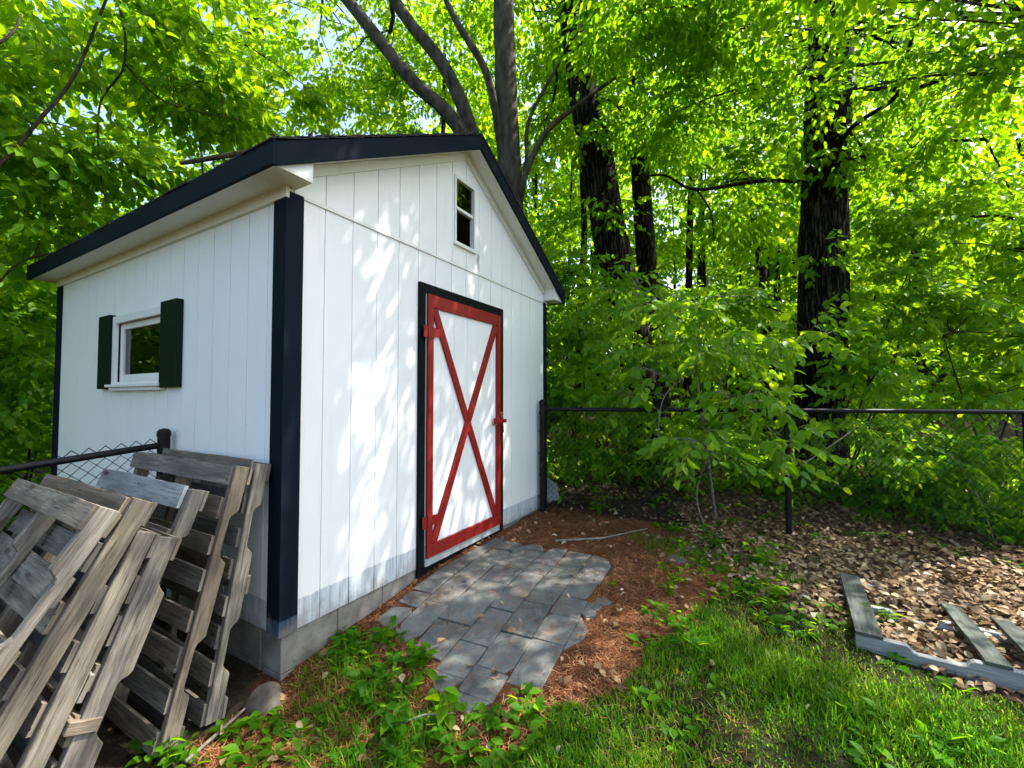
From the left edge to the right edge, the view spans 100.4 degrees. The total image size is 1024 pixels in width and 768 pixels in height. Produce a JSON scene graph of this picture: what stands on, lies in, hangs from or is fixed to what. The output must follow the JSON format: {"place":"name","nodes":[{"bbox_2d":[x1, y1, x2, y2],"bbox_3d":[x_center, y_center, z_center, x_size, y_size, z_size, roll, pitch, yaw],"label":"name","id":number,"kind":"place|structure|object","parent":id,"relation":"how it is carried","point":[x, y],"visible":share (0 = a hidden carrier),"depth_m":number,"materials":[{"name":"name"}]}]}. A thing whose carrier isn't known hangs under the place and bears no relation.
{"place":"outdoors","nodes":[
{"label":"outdoors","id":0,"kind":"place"},
{"bbox_2d":[0,360,1023,767],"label":"ground","id":1,"kind":"structure","parent":0,"point":[244,680],"depth_m":2.33,"materials":[{"name":"soil"}]},
{"bbox_2d":[0,271,56,480],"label":"woodland shrub","id":2,"kind":"object","parent":1,"relation":"on","point":[25,397],"visible":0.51,"depth_m":5.18,"materials":[{"name":"green plant"}]},
{"bbox_2d":[0,478,121,680],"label":"wooden pallet","id":3,"kind":"object","parent":1,"relation":"on","point":[46,584],"visible":1,"depth_m":1.62,"materials":[{"name":"grey wood"}]},
{"bbox_2d":[0,474,157,760],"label":"wooden pallet","id":4,"kind":"object","parent":1,"relation":"on","point":[21,686],"visible":0.76,"depth_m":1.61,"materials":[{"name":"grey wood"}]},
{"bbox_2d":[0,519,160,767],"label":"wooden pallet","id":5,"kind":"object","parent":1,"relation":"on","point":[45,725],"visible":0.38,"depth_m":1.57,"materials":[{"name":"grey wood"}]},
{"bbox_2d":[0,428,171,646],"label":"chain link fence","id":6,"kind":"object","parent":1,"relation":"on","point":[163,435],"visible":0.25,"depth_m":2.61,"materials":[{"name":"black metal"}]},
{"bbox_2d":[0,525,181,767],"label":"wooden pallet","id":7,"kind":"object","parent":1,"relation":"on","point":[119,642],"visible":0.21,"depth_m":1.66,"materials":[{"name":"grey wood"}]},
{"bbox_2d":[51,468,209,767],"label":"wooden pallet","id":8,"kind":"object","parent":1,"relation":"on","point":[189,503],"visible":0.22,"depth_m":1.99,"materials":[{"name":"grey wood"}]},
{"bbox_2d":[142,734,185,766],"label":"broadleaf weed","id":9,"kind":"object","parent":1,"relation":"on","point":[172,750],"visible":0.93,"depth_m":1.85,"materials":[{"name":"green plant"}]},
{"bbox_2d":[84,452,252,757],"bbox_3d":[-1.941,1.038,2.308,1.135,1.250,0.420,-1,-2,30],"label":"wooden pallet","id":10,"kind":"object","parent":1,"relation":"on","point":[144,705],"visible":0.47,"depth_m":2.06,"materials":[{"name":"grey wood"}]},
{"bbox_2d":[0,0,384,293],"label":"overhanging beech","id":11,"kind":"object","parent":1,"relation":"on","point":[33,52],"visible":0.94,"depth_m":4.43,"materials":[{"name":"green plant"}]},
{"bbox_2d":[137,448,270,726],"bbox_3d":[-1.865,1.034,2.463,1.116,1.254,0.337,-1,-2,30],"label":"wooden pallet","id":12,"kind":"object","parent":1,"relation":"on","point":[205,686],"visible":0.4,"depth_m":2.21,"materials":[{"name":"grey wood"}]},
{"bbox_2d":[184,708,244,763],"bbox_3d":[-1.353,1.618,2.030,0.018,0.054,0.397,-1,-2,16],"label":"fallen stick","id":13,"kind":"object","parent":1,"relation":"on","point":[207,742],"visible":0.78,"depth_m":1.95,"materials":[{"name":"grey wood"}]},
{"bbox_2d":[242,682,283,716],"bbox_3d":[-1.270,1.630,2.187,0.196,0.163,0.189,-1,-2,30],"label":"round stone","id":14,"kind":"object","parent":1,"relation":"on","point":[264,698],"visible":0.73,"depth_m":2.15,"materials":[{"name":"grey stone"}]},
{"bbox_2d":[198,0,354,137],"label":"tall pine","id":15,"kind":"object","parent":1,"relation":"on","point":[253,29],"visible":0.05,"depth_m":11.93,"materials":[{"name":"green plant"}]},
{"bbox_2d":[26,132,565,680],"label":"shed","id":16,"kind":"structure","parent":1,"relation":"on","point":[346,336],"depth_m":2.96,"materials":[{"name":"white paint"}]},
{"bbox_2d":[104,306,164,390],"bbox_3d":[-2.889,-0.255,3.300,0.955,0.610,0.110,-1,-2,30],"label":"side window","id":17,"kind":"structure","parent":16,"relation":"in","point":[140,340],"depth_m":3.36,"materials":[{"name":"white glass"}]},
{"bbox_2d":[179,135,350,164],"bbox_3d":[-1.464,-1.563,2.715,1.320,0.361,0.349,0,-2,-10],"label":"mossy limb","id":18,"kind":"object","parent":16,"relation":"on","point":[226,155],"visible":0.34,"depth_m":2.65,"materials":[{"name":"brown plant"}]},
{"bbox_2d":[169,128,467,189],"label":"roof litter","id":19,"kind":"object","parent":16,"relation":"on","point":[328,131],"depth_m":2.81,"materials":[{"name":"brown plant"}]},
{"bbox_2d":[422,294,506,566],"bbox_3d":[-0.376,0.361,3.732,0.075,2.096,1.180,-1,-2,30],"label":"door","id":20,"kind":"structure","parent":16,"relation":"in","point":[463,418],"depth_m":3.65,"materials":[{"name":"white paint"}]},
{"bbox_2d":[453,173,476,254],"bbox_3d":[-0.427,-1.502,3.805,0.062,0.614,0.320,-1,-2,30],"label":"gable window","id":21,"kind":"structure","parent":16,"relation":"in","point":[464,193],"depth_m":3.83,"materials":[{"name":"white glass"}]},
{"bbox_2d":[346,669,370,706],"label":"broadleaf weed","id":22,"kind":"object","parent":1,"relation":"on","point":[354,675],"visible":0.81,"depth_m":2.16,"materials":[{"name":"green plant"}]},
{"bbox_2d":[370,615,397,642],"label":"broadleaf weed","id":23,"kind":"object","parent":1,"relation":"on","point":[386,632],"visible":0.88,"depth_m":2.53,"materials":[{"name":"green plant"}]},
{"bbox_2d":[376,699,411,745],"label":"broadleaf weed","id":24,"kind":"object","parent":1,"relation":"on","point":[388,723],"visible":0.85,"depth_m":1.94,"materials":[{"name":"green plant"}]},
{"bbox_2d":[213,0,625,211],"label":"forked tree","id":25,"kind":"object","parent":1,"relation":"on","point":[502,103],"visible":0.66,"depth_m":7.61,"materials":[{"name":"green plant"}]},
{"bbox_2d":[405,639,438,668],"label":"broadleaf weed","id":26,"kind":"object","parent":1,"relation":"on","point":[419,653],"visible":0.94,"depth_m":2.33,"materials":[{"name":"green plant"}]},
{"bbox_2d":[424,668,460,731],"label":"broadleaf weed","id":27,"kind":"object","parent":1,"relation":"on","point":[452,697],"visible":0.99,"depth_m":1.99,"materials":[{"name":"green plant"}]},
{"bbox_2d":[185,506,756,767],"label":"pine needles","id":28,"kind":"object","parent":1,"relation":"on","point":[605,587],"visible":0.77,"depth_m":2.46,"materials":[{"name":"brown plant"}]},
{"bbox_2d":[377,536,610,713],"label":"slate patio","id":29,"kind":"structure","parent":1,"relation":"on","point":[545,645],"depth_m":2.75,"materials":[{"name":"grey stone"}]},
{"bbox_2d":[0,0,1023,535],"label":"woodland","id":30,"kind":"object","parent":1,"relation":"on","point":[556,198],"depth_m":10.58,"materials":[{"name":"green plant"}]},
{"bbox_2d":[547,478,558,500],"bbox_3d":[0.496,1.329,5.416,0.233,0.330,0.039,1,-2,-29],"label":"grey panel","id":31,"kind":"object","parent":1,"relation":"on","point":[550,488],"visible":0.43,"depth_m":5.40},
{"bbox_2d":[540,99,572,419],"bbox_3d":[1.899,-4.941,12.991,2.734,12.219,2.566,-1,-2,30],"label":"slender sapling","id":32,"kind":"object","parent":1,"relation":"on","point":[571,188],"visible":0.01,"depth_m":12.97,"materials":[{"name":"brown plant"}]},
{"bbox_2d":[124,440,1023,767],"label":"ground cover","id":33,"kind":"object","parent":1,"relation":"on","point":[532,720],"visible":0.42,"depth_m":2.03,"materials":[{"name":"green plant"}]},
{"bbox_2d":[427,0,749,478],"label":"dark oak","id":34,"kind":"object","parent":1,"relation":"on","point":[592,134],"visible":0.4,"depth_m":6.53,"materials":[{"name":"green plant"}]},
{"bbox_2d":[580,597,610,619],"bbox_3d":[0.542,1.469,2.797,0.118,0.025,0.308,-2,-2,39],"label":"loose slate","id":35,"kind":"object","parent":1,"relation":"on","point":[588,611],"visible":0.91,"depth_m":2.78,"materials":[{"name":"grey stone"}]},
{"bbox_2d":[589,487,608,514],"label":"broadleaf weed","id":36,"kind":"object","parent":1,"relation":"on","point":[599,507],"visible":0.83,"depth_m":4.96,"materials":[{"name":"green plant"}]},
{"bbox_2d":[555,528,646,541],"bbox_3d":[0.879,1.451,4.074,1.003,0.038,0.064,1,-2,-18],"label":"fallen stick","id":37,"kind":"object","parent":1,"relation":"on","point":[576,539],"visible":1,"depth_m":4.01,"materials":[{"name":"wood"}]},
{"bbox_2d":[538,235,700,490],"bbox_3d":[1.052,-0.384,5.854,2.225,3.845,2.901,0,-2,-6],"label":"understory shrub","id":38,"kind":"object","parent":1,"relation":"on","point":[572,332],"visible":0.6,"depth_m":5.78,"materials":[{"name":"green plant"}]},
{"bbox_2d":[216,431,1023,767],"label":"dead leaves","id":39,"kind":"object","parent":1,"relation":"on","point":[922,593],"visible":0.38,"depth_m":3.31,"materials":[{"name":"brown plant"}]},
{"bbox_2d":[547,401,743,502],"bbox_3d":[1.822,1.178,7.199,3.894,1.806,4.232,-1,-2,30],"label":"bramble","id":40,"kind":"object","parent":1,"relation":"on","point":[647,469],"visible":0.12,"depth_m":6.18,"materials":[{"name":"green plant"}]},
{"bbox_2d":[529,1,788,432],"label":"slim oak","id":41,"kind":"object","parent":1,"relation":"on","point":[645,252],"visible":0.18,"depth_m":8.39,"materials":[{"name":"green plant"}]},
{"bbox_2d":[539,374,791,504],"bbox_3d":[1.504,0.684,5.499,3.390,1.715,2.044,0,-2,0],"label":"bramble","id":42,"kind":"object","parent":1,"relation":"on","point":[584,458],"visible":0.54,"depth_m":5.18,"materials":[{"name":"green plant"}]},
{"bbox_2d":[656,71,679,399],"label":"slender sapling","id":43,"kind":"object","parent":1,"relation":"on","point":[674,264],"visible":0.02,"depth_m":14.98,"materials":[{"name":"brown plant"}]},
{"bbox_2d":[667,555,686,564],"bbox_3d":[1.385,1.477,3.578,0.148,0.025,0.164,-1,-2,30],"label":"loose slate","id":44,"kind":"object","parent":1,"relation":"on","point":[679,561],"visible":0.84,"depth_m":3.56,"materials":[{"name":"grey stone"}]},
{"bbox_2d":[667,83,705,404],"bbox_3d":[5.021,-4.587,11.812,2.342,11.238,2.611,0,-2,4],"label":"slender sapling","id":45,"kind":"object","parent":1,"relation":"on","point":[701,265],"visible":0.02,"depth_m":11.98,"materials":[{"name":"brown plant"}]},
{"bbox_2d":[600,265,800,460],"bbox_3d":[3.317,-0.456,7.528,2.564,3.764,3.607,1,-2,-25],"label":"understory shrub","id":46,"kind":"object","parent":1,"relation":"on","point":[760,352],"visible":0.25,"depth_m":6.83,"materials":[{"name":"green plant"}]},
{"bbox_2d":[700,110,708,391],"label":"slender sapling","id":47,"kind":"object","parent":1,"relation":"on","point":[704,274],"visible":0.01,"depth_m":12.96,"materials":[{"name":"brown plant"}]},
{"bbox_2d":[700,523,724,547],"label":"broadleaf weed","id":48,"kind":"object","parent":1,"relation":"on","point":[714,537],"visible":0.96,"depth_m":3.87,"materials":[{"name":"green plant"}]},
{"bbox_2d":[573,260,872,517],"bbox_3d":[2.120,0.008,4.601,3.029,2.972,2.778,-1,-2,30],"label":"beech sapling","id":49,"kind":"object","parent":1,"relation":"on","point":[633,370],"visible":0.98,"depth_m":4.32,"materials":[{"name":"green plant"}]},
{"bbox_2d":[799,425,857,466],"bbox_3d":[3.429,0.659,4.585,0.822,0.443,0.040,0,-2,-13],"label":"bare stem","id":50,"kind":"object","parent":49,"relation":"attached to","point":[829,446],"visible":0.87,"depth_m":4.57,"materials":[{"name":"wood"}]},
{"bbox_2d":[696,424,749,524],"bbox_3d":[2.224,0.992,4.495,0.687,1.126,0.134,1,-2,-25],"label":"bare stem","id":51,"kind":"object","parent":1,"relation":"on","point":[699,480],"visible":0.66,"depth_m":4.41,"materials":[{"name":"brown wood"}]},
{"bbox_2d":[712,52,748,400],"bbox_3d":[7.244,-5.568,14.198,1.926,12.651,2.410,-1,-2,30],"label":"slender sapling","id":52,"kind":"object","parent":1,"relation":"on","point":[738,256],"visible":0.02,"depth_m":13.98,"materials":[{"name":"green plant"}]},
{"bbox_2d":[736,69,777,396],"bbox_3d":[6.989,-4.845,12.643,1.523,11.550,2.213,2,-2,-40],"label":"slender sapling","id":53,"kind":"object","parent":1,"relation":"on","point":[738,388],"visible":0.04,"depth_m":12.47,"materials":[{"name":"green plant"}]},
{"bbox_2d":[743,539,779,567],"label":"broadleaf weed","id":54,"kind":"object","parent":1,"relation":"on","point":[762,559],"visible":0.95,"depth_m":3.48,"materials":[{"name":"green plant"}]},
{"bbox_2d":[747,76,803,300],"bbox_3d":[7.813,-4.611,11.986,2.049,11.180,2.612,2,-2,-40],"label":"slender sapling","id":55,"kind":"object","parent":1,"relation":"on","point":[777,262],"visible":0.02,"depth_m":11.98,"materials":[{"name":"green plant"}]},
{"bbox_2d":[772,96,781,383],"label":"slender sapling","id":56,"kind":"object","parent":1,"relation":"on","point":[779,298],"depth_m":12.98,"materials":[{"name":"brown plant"}]},
{"bbox_2d":[765,579,791,599],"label":"broadleaf weed","id":57,"kind":"object","parent":1,"relation":"on","point":[775,596],"visible":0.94,"depth_m":2.90,"materials":[{"name":"green plant"}]},
{"bbox_2d":[537,0,1023,184],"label":"spreading beech","id":58,"kind":"object","parent":1,"relation":"on","point":[712,35],"visible":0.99,"depth_m":5.13,"materials":[{"name":"green plant"}]},
{"bbox_2d":[539,399,1023,546],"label":"chain link fence","id":59,"kind":"object","parent":1,"relation":"on","point":[543,409],"visible":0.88,"depth_m":4.14,"materials":[{"name":"black metal"}]},
{"bbox_2d":[636,0,1023,472],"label":"stout oak","id":60,"kind":"object","parent":1,"relation":"on","point":[823,261],"visible":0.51,"depth_m":5.95,"materials":[{"name":"green plant"}]},
{"bbox_2d":[672,414,1023,543],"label":"bramble","id":61,"kind":"object","parent":1,"relation":"on","point":[842,486],"visible":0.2,"depth_m":5.16,"materials":[{"name":"green plant"}]},
{"bbox_2d":[695,178,1011,500],"bbox_3d":[4.618,-0.632,5.784,3.872,4.300,3.123,-1,-2,16],"label":"understory shrub","id":62,"kind":"object","parent":1,"relation":"on","point":[868,365],"visible":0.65,"depth_m":5.50,"materials":[{"name":"green plant"}]},
{"bbox_2d":[861,603,903,625],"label":"broadleaf weed","id":63,"kind":"object","parent":1,"relation":"on","point":[883,614],"visible":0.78,"depth_m":2.63,"materials":[{"name":"green plant"}]},
{"bbox_2d":[852,21,938,376],"bbox_3d":[10.401,-4.734,11.722,2.892,10.951,2.252,-1,-2,30],"label":"slender sapling","id":64,"kind":"object","parent":1,"relation":"on","point":[885,133],"visible":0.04,"depth_m":11.98,"materials":[{"name":"green plant"}]},
{"bbox_2d":[797,427,1023,544],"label":"bramble","id":65,"kind":"object","parent":1,"relation":"on","point":[918,472],"visible":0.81,"depth_m":4.27,"materials":[{"name":"green plant"}]},
{"bbox_2d":[887,32,954,368],"bbox_3d":[13.077,-5.798,13.736,2.518,12.222,2.307,-1,-2,30],"label":"slender sapling","id":66,"kind":"object","parent":1,"relation":"on","point":[929,101],"visible":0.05,"depth_m":13.64,"materials":[{"name":"green plant"}]},
{"bbox_2d":[839,573,1023,692],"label":"ground pallet","id":67,"kind":"object","parent":1,"relation":"on","point":[995,666],"visible":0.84,"depth_m":2.32,"materials":[{"name":"grey wood"}]},
{"bbox_2d":[848,155,1023,498],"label":"understory shrub","id":68,"kind":"object","parent":1,"relation":"on","point":[984,385],"visible":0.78,"depth_m":5.33,"materials":[{"name":"green plant"}]},
{"bbox_2d":[948,453,994,540],"bbox_3d":[4.404,1.146,4.080,0.027,0.952,0.317,2,-3,-44],"label":"bare stem","id":69,"kind":"object","parent":1,"relation":"on","point":[981,505],"visible":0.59,"depth_m":4.03,"materials":[{"name":"brown wood"}]},
{"bbox_2d":[27,0,1023,353],"label":"sky","id":70,"kind":"structure","parent":0,"point":[329,41],"materials":[{"name":"white"}]},
{"bbox_2d":[272,521,1023,767],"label":"grass","id":71,"kind":"structure","parent":0,"point":[722,648],"depth_m":1.95,"materials":[{"name":"green plant"}]},
{"bbox_2d":[401,713,452,723],"bbox_3d":[-0.406,1.552,1.976,0.259,0.046,0.012,0,-2,-6],"label":"fallen stick","id":72,"kind":"object","parent":71,"relation":"on","point":[417,717],"visible":0.73,"depth_m":1.97,"materials":[{"name":"grey wood"}]},
{"bbox_2d":[639,638,682,650],"bbox_3d":[0.826,1.468,2.396,0.254,0.023,0.099,-1,-2,18],"label":"fallen stick","id":73,"kind":"object","parent":71,"relation":"on","point":[641,640],"visible":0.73,"depth_m":2.39,"materials":[{"name":"wood"}]}
]}

